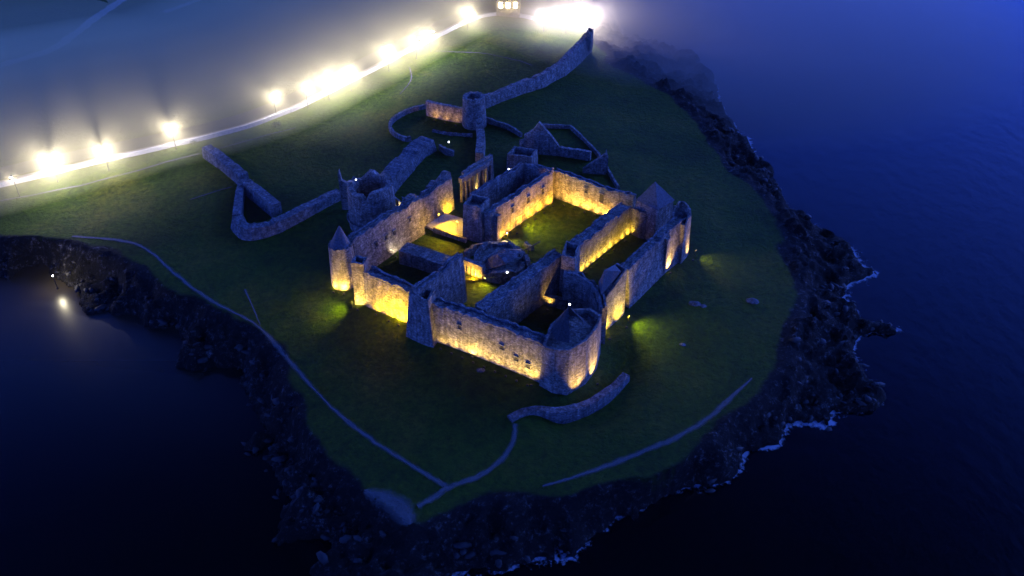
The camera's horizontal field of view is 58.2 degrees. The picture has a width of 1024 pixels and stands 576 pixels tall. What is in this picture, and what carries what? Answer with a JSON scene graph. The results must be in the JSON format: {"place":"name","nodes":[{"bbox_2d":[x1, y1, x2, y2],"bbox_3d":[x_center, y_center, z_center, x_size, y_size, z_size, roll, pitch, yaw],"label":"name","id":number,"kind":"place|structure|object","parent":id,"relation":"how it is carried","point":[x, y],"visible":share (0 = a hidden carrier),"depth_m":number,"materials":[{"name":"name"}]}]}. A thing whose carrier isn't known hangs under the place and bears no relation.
{"place":"outdoors","nodes":[
{"label":"outdoors","id":0,"kind":"place"},
{"bbox_2d":[0,0,126,67],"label":"path","id":1,"kind":"structure","parent":0,"point":[80,29],"depth_m":260.37,"materials":[{"name":"stone"}]},
{"bbox_2d":[104,33,166,59],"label":"path","id":2,"kind":"structure","parent":0,"point":[164,35],"depth_m":253.99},
{"bbox_2d":[0,127,295,200],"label":"path","id":3,"kind":"structure","parent":0,"point":[137,170],"depth_m":204.56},
{"bbox_2d":[162,0,200,12],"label":"path","id":4,"kind":"structure","parent":0,"point":[178,7],"depth_m":280.60,"materials":[{"name":"stone"}]},
{"bbox_2d":[190,186,231,199],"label":"path","id":5,"kind":"structure","parent":0,"point":[211,192],"depth_m":197.09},
{"bbox_2d":[244,289,259,323],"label":"path","id":6,"kind":"structure","parent":0,"point":[245,290],"depth_m":170.16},
{"bbox_2d":[72,235,447,486],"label":"path","id":7,"kind":"structure","parent":0,"point":[336,411],"depth_m":158.54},
{"bbox_2d":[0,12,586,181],"bbox_3d":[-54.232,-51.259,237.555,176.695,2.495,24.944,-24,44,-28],"label":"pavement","id":8,"kind":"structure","parent":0,"point":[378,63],"depth_m":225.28,"materials":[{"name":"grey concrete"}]},
{"bbox_2d":[0,5,597,178],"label":"road","id":9,"kind":"structure","parent":0,"point":[338,76],"depth_m":226.97,"materials":[{"name":"grey asphalt"}]},
{"bbox_2d":[363,489,414,524],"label":"beach","id":10,"kind":"structure","parent":0,"point":[401,508],"depth_m":133.54,"materials":[{"name":"beige sand"}]},
{"bbox_2d":[417,485,449,507],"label":"path","id":11,"kind":"structure","parent":0,"point":[435,496],"depth_m":134.74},
{"bbox_2d":[0,0,896,575],"bbox_3d":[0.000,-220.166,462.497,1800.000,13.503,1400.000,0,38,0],"label":"ground","id":12,"kind":"structure","parent":0,"point":[642,110],"depth_m":183.04,"materials":[{"name":"green plant"}]},
{"bbox_2d":[9,175,19,196],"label":"street lamp","id":13,"kind":"object","parent":12,"relation":"on","point":[11,176],"visible":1,"depth_m":195.58,"materials":[{"name":"metal"}]},
{"bbox_2d":[202,144,248,183],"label":"outwork wall","id":14,"kind":"structure","parent":12,"relation":"on","point":[231,169],"depth_m":202.67,"materials":[{"name":"stone"}]},
{"bbox_2d":[232,178,246,215],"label":"outwork wall","id":15,"kind":"structure","parent":12,"relation":"on","point":[239,202],"depth_m":192.15,"materials":[{"name":"stone"}]},
{"bbox_2d":[242,179,282,216],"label":"outwork wall","id":16,"kind":"structure","parent":12,"relation":"on","point":[269,204],"depth_m":191.94,"materials":[{"name":"stone"}]},
{"bbox_2d":[270,119,280,127],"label":"bush","id":17,"kind":"object","parent":12,"relation":"on","point":[276,123],"visible":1,"depth_m":219.79,"materials":[{"name":"green plant"}]},
{"bbox_2d":[231,189,340,240],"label":"outwork wall","id":18,"kind":"structure","parent":12,"relation":"on","point":[242,228],"depth_m":186.55,"materials":[{"name":"stone"}]},
{"bbox_2d":[0,12,587,187],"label":"road parapet","id":19,"kind":"structure","parent":12,"relation":"on","point":[203,137],"depth_m":220.86,"materials":[{"name":"stone"}]},
{"bbox_2d":[328,226,354,290],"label":"round tower","id":20,"kind":"structure","parent":12,"relation":"on","point":[341,251],"depth_m":168.55,"materials":[{"name":"stone"}]},
{"bbox_2d":[338,169,348,209],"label":"broken wall","id":21,"kind":"structure","parent":12,"relation":"on","point":[343,190],"depth_m":188.71,"materials":[{"name":"grey stone"}]},
{"bbox_2d":[351,255,368,304],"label":"turret","id":22,"kind":"object","parent":12,"relation":"on","point":[359,266],"visible":0.8,"depth_m":164.84,"materials":[{"name":"grey stone"}]},
{"bbox_2d":[347,169,395,231],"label":"round keep","id":23,"kind":"structure","parent":12,"relation":"on","point":[370,194],"depth_m":181.85,"materials":[{"name":"grey stone"}]},
{"bbox_2d":[347,195,424,269],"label":"range wall","id":24,"kind":"structure","parent":12,"relation":"on","point":[380,239],"depth_m":176.38,"materials":[{"name":"grey stone"}]},
{"bbox_2d":[364,265,413,322],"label":"curtain wall","id":25,"kind":"structure","parent":12,"relation":"on","point":[387,294],"depth_m":163.15,"materials":[{"name":"grey stone"}]},
{"bbox_2d":[395,196,401,205],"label":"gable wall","id":26,"kind":"structure","parent":12,"relation":"on","point":[398,201],"depth_m":187.16,"materials":[{"name":"grey stone"}]},
{"bbox_2d":[388,103,425,141],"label":"ring wall","id":27,"kind":"structure","parent":12,"relation":"on","point":[395,118],"depth_m":221.73,"materials":[{"name":"grey stone"}]},
{"bbox_2d":[380,136,436,193],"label":"bank wall","id":28,"kind":"structure","parent":12,"relation":"on","point":[405,163],"depth_m":204.38,"materials":[{"name":"stone"}]},
{"bbox_2d":[406,283,436,347],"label":"buttress tower","id":29,"kind":"structure","parent":12,"relation":"on","point":[420,324],"depth_m":156.62,"materials":[{"name":"grey stone"}]},
{"bbox_2d":[398,242,451,272],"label":"wall","id":30,"kind":"structure","parent":12,"relation":"on","point":[425,259],"depth_m":174.15,"materials":[{"name":"grey stone"}]},
{"bbox_2d":[402,170,450,200],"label":"range wall","id":31,"kind":"structure","parent":12,"relation":"on","point":[444,174],"depth_m":186.70,"materials":[{"name":"grey stone"}]},
{"bbox_2d":[416,177,453,227],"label":"range wall","id":32,"kind":"structure","parent":12,"relation":"on","point":[437,198],"depth_m":186.19,"materials":[{"name":"grey stone"}]},
{"bbox_2d":[412,252,466,303],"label":"cross wall","id":33,"kind":"structure","parent":12,"relation":"on","point":[446,281],"depth_m":160.44,"materials":[{"name":"grey stone"}]},
{"bbox_2d":[426,100,461,122],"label":"court wall","id":34,"kind":"structure","parent":12,"relation":"on","point":[445,112],"depth_m":221.61,"materials":[{"name":"grey stone"}]},
{"bbox_2d":[426,213,462,235],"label":"wall","id":35,"kind":"structure","parent":12,"relation":"on","point":[446,221],"depth_m":186.19,"materials":[{"name":"stone"}]},
{"bbox_2d":[0,106,891,575],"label":"shore rocks","id":36,"kind":"object","parent":12,"relation":"on","point":[322,556],"visible":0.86,"depth_m":155.34,"materials":[{"name":"grey stone"}]},
{"bbox_2d":[439,144,453,156],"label":"ruin wall","id":37,"kind":"structure","parent":12,"relation":"on","point":[444,150],"depth_m":209.11,"materials":[{"name":"grey stone"}]},
{"bbox_2d":[433,226,466,242],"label":"wall","id":38,"kind":"structure","parent":12,"relation":"on","point":[437,230],"depth_m":182.91,"materials":[{"name":"grey stone"}]},
{"bbox_2d":[432,129,472,136],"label":"ruin wall","id":39,"kind":"structure","parent":12,"relation":"on","point":[453,133],"depth_m":216.52,"materials":[{"name":"grey stone"}]},
{"bbox_2d":[463,257,484,279],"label":"arcade","id":40,"kind":"object","parent":12,"relation":"on","point":[475,266],"visible":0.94,"depth_m":171.94},
{"bbox_2d":[462,91,486,129],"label":"watchtower","id":41,"kind":"structure","parent":12,"relation":"on","point":[473,107],"depth_m":217.29,"materials":[{"name":"grey stone"}]},
{"bbox_2d":[458,158,492,202],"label":"arcade","id":42,"kind":"object","parent":12,"relation":"on","point":[474,171],"visible":0.78,"depth_m":193.83},
{"bbox_2d":[464,241,486,257],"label":"ruin wall","id":43,"kind":"structure","parent":12,"relation":"on","point":[470,251],"depth_m":177.81,"materials":[{"name":"grey stone"}]},
{"bbox_2d":[463,194,489,242],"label":"square tower","id":44,"kind":"structure","parent":12,"relation":"on","point":[475,206],"depth_m":179.92,"materials":[{"name":"grey stone"}]},
{"bbox_2d":[461,154,493,196],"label":"back wall","id":45,"kind":"structure","parent":12,"relation":"on","point":[477,163],"depth_m":195.01,"materials":[{"name":"grey stone"}]},
{"bbox_2d":[475,117,485,162],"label":"court wall","id":46,"kind":"structure","parent":12,"relation":"on","point":[480,145],"depth_m":209.41,"materials":[{"name":"grey stone"}]},
{"bbox_2d":[477,368,484,371],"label":"boulder","id":47,"kind":"object","parent":12,"relation":"on","point":[480,369],"visible":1,"depth_m":153.36,"materials":[{"name":"stone"}]},
{"bbox_2d":[432,297,548,382],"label":"curtain wall","id":48,"kind":"structure","parent":12,"relation":"on","point":[507,344],"depth_m":152.56,"materials":[{"name":"grey stone"}]},
{"bbox_2d":[469,162,524,205],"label":"hall wall","id":49,"kind":"structure","parent":12,"relation":"on","point":[499,188],"depth_m":189.41,"materials":[{"name":"grey stone"}]},
{"bbox_2d":[494,213,501,241],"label":"hall wall","id":50,"kind":"structure","parent":12,"relation":"on","point":[497,228],"depth_m":180.08,"materials":[{"name":"grey stone"}]},
{"bbox_2d":[474,241,529,283],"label":"round ruin","id":51,"kind":"object","parent":12,"relation":"on","point":[498,260],"visible":0.8,"depth_m":172.61,"materials":[{"name":"stone"}]},
{"bbox_2d":[486,117,521,136],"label":"wall","id":52,"kind":"structure","parent":12,"relation":"on","point":[506,126],"depth_m":219.19,"materials":[{"name":"grey stone"}]},
{"bbox_2d":[496,0,519,17],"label":"gatehouse","id":53,"kind":"object","parent":12,"relation":"on","point":[508,8],"visible":1,"depth_m":273.29,"materials":[{"name":"stone"}]},
{"bbox_2d":[475,249,561,323],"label":"range wall","id":54,"kind":"structure","parent":12,"relation":"on","point":[519,298],"depth_m":161.43,"materials":[{"name":"grey stone"}]},
{"bbox_2d":[484,171,552,240],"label":"hall wall","id":55,"kind":"structure","parent":12,"relation":"on","point":[530,199],"depth_m":184.76,"materials":[{"name":"grey stone"}]},
{"bbox_2d":[512,247,530,268],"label":"ruin wall","id":56,"kind":"structure","parent":12,"relation":"on","point":[527,259],"depth_m":173.09,"materials":[{"name":"grey stone"}]},
{"bbox_2d":[506,146,537,169],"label":"block","id":57,"kind":"structure","parent":12,"relation":"on","point":[516,155],"depth_m":201.90,"materials":[{"name":"grey stone"}]},
{"bbox_2d":[519,129,532,147],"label":"wall","id":58,"kind":"structure","parent":12,"relation":"on","point":[522,142],"depth_m":208.41,"materials":[{"name":"grey stone"}]},
{"bbox_2d":[524,241,533,250],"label":"ruin wall","id":59,"kind":"structure","parent":12,"relation":"on","point":[526,244],"depth_m":179.75,"materials":[{"name":"grey stone"}]},
{"bbox_2d":[524,241,539,252],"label":"wall","id":60,"kind":"structure","parent":12,"relation":"on","point":[527,249],"depth_m":178.05,"materials":[{"name":"grey stone"}]},
{"bbox_2d":[484,33,591,108],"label":"headland wall","id":61,"kind":"structure","parent":12,"relation":"on","point":[574,56],"depth_m":237.69,"materials":[{"name":"grey stone"}]},
{"bbox_2d":[525,163,553,184],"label":"hall wall","id":62,"kind":"structure","parent":12,"relation":"on","point":[533,171],"depth_m":191.72,"materials":[{"name":"grey stone"}]},
{"bbox_2d":[524,121,558,155],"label":"gable wall","id":63,"kind":"structure","parent":12,"relation":"on","point":[539,137],"depth_m":207.86,"materials":[{"name":"grey stone"}]},
{"bbox_2d":[544,293,566,310],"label":"wall","id":64,"kind":"structure","parent":12,"relation":"on","point":[554,301],"depth_m":165.31,"materials":[{"name":"grey stone"}]},
{"bbox_2d":[507,372,629,423],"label":"moat wall","id":65,"kind":"structure","parent":12,"relation":"on","point":[601,399],"depth_m":147.91,"materials":[{"name":"stone"}]},
{"bbox_2d":[558,240,579,295],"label":"square tower","id":66,"kind":"structure","parent":12,"relation":"on","point":[570,258],"depth_m":165.42,"materials":[{"name":"grey stone"}]},
{"bbox_2d":[539,307,601,394],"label":"corner tower","id":67,"kind":"structure","parent":12,"relation":"on","point":[571,348],"depth_m":148.95,"materials":[{"name":"stone"}]},
{"bbox_2d":[557,146,590,160],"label":"wall","id":68,"kind":"structure","parent":12,"relation":"on","point":[574,153],"depth_m":207.63,"materials":[{"name":"grey stone"}]},
{"bbox_2d":[542,123,619,189],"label":"wall","id":69,"kind":"structure","parent":12,"relation":"on","point":[585,141],"depth_m":214.47,"materials":[{"name":"grey stone"}]},
{"bbox_2d":[562,270,607,343],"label":"bastion wall","id":70,"kind":"structure","parent":12,"relation":"on","point":[579,288],"depth_m":161.43,"materials":[{"name":"grey stone"}]},
{"bbox_2d":[586,28,593,50],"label":"end tower","id":71,"kind":"structure","parent":12,"relation":"on","point":[589,33],"depth_m":255.48,"materials":[{"name":"grey stone"}]},
{"bbox_2d":[553,168,635,217],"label":"court wall","id":72,"kind":"structure","parent":12,"relation":"on","point":[580,191],"depth_m":189.11,"materials":[{"name":"grey stone"}]},
{"bbox_2d":[598,192,604,202],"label":"window","id":73,"kind":"structure","parent":72,"relation":"in","point":[601,194],"depth_m":187.24,"materials":[{"name":"grey stone"}]},
{"bbox_2d":[582,153,606,174],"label":"gable wall","id":74,"kind":"structure","parent":12,"relation":"on","point":[597,165],"depth_m":201.75,"materials":[{"name":"grey stone"}]},
{"bbox_2d":[569,202,631,271],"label":"range wall","id":75,"kind":"structure","parent":12,"relation":"on","point":[600,236],"depth_m":176.64,"materials":[{"name":"grey stone"}]},
{"bbox_2d":[605,150,607,172],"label":"chimney","id":76,"kind":"object","parent":12,"relation":"on","point":[607,161],"visible":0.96,"depth_m":201.86,"materials":[{"name":"grey stone"}]},
{"bbox_2d":[591,263,626,329],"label":"gate tower","id":77,"kind":"structure","parent":12,"relation":"on","point":[612,282],"depth_m":158.53,"materials":[{"name":"stone"}]},
{"bbox_2d":[631,207,646,238],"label":"bastion wall","id":78,"kind":"structure","parent":12,"relation":"on","point":[638,222],"depth_m":181.81,"materials":[{"name":"grey stone"}]},
{"bbox_2d":[620,215,685,307],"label":"curtain wall","id":79,"kind":"structure","parent":12,"relation":"on","point":[643,264],"depth_m":168.65,"materials":[{"name":"grey stone"}]},
{"bbox_2d":[663,235,670,274],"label":"buttress","id":80,"kind":"structure","parent":79,"relation":"attached to","point":[667,247],"depth_m":171.73,"materials":[{"name":"grey stone"}]},
{"bbox_2d":[636,182,673,240],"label":"square tower","id":81,"kind":"structure","parent":12,"relation":"on","point":[655,200],"depth_m":179.32,"materials":[{"name":"stone"}]},
{"bbox_2d":[670,201,690,263],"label":"corner tower","id":82,"kind":"structure","parent":12,"relation":"on","point":[681,209],"depth_m":175.37,"materials":[{"name":"grey stone"}]},
{"bbox_2d":[688,301,700,306],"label":"boulder","id":83,"kind":"object","parent":12,"relation":"on","point":[694,303],"visible":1,"depth_m":168.13,"materials":[{"name":"stone"}]},
{"bbox_2d":[746,298,758,303],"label":"boulder","id":84,"kind":"object","parent":12,"relation":"on","point":[752,301],"visible":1,"depth_m":169.90,"materials":[{"name":"stone"}]},
{"bbox_2d":[437,423,517,492],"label":"path","id":85,"kind":"structure","parent":0,"point":[479,475],"depth_m":139.40,"materials":[{"name":"grey gravel"}]},
{"bbox_2d":[447,51,530,64],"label":"path","id":86,"kind":"structure","parent":0,"point":[491,54],"depth_m":252.34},
{"bbox_2d":[0,0,1023,575],"bbox_3d":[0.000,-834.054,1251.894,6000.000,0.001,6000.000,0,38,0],"label":"sea","id":87,"kind":"structure","parent":0,"point":[886,138],"depth_m":161.54,"materials":[{"name":"liquid"}]},
{"bbox_2d":[542,378,752,486],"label":"path","id":88,"kind":"structure","parent":0,"point":[725,402],"depth_m":143.12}
]}

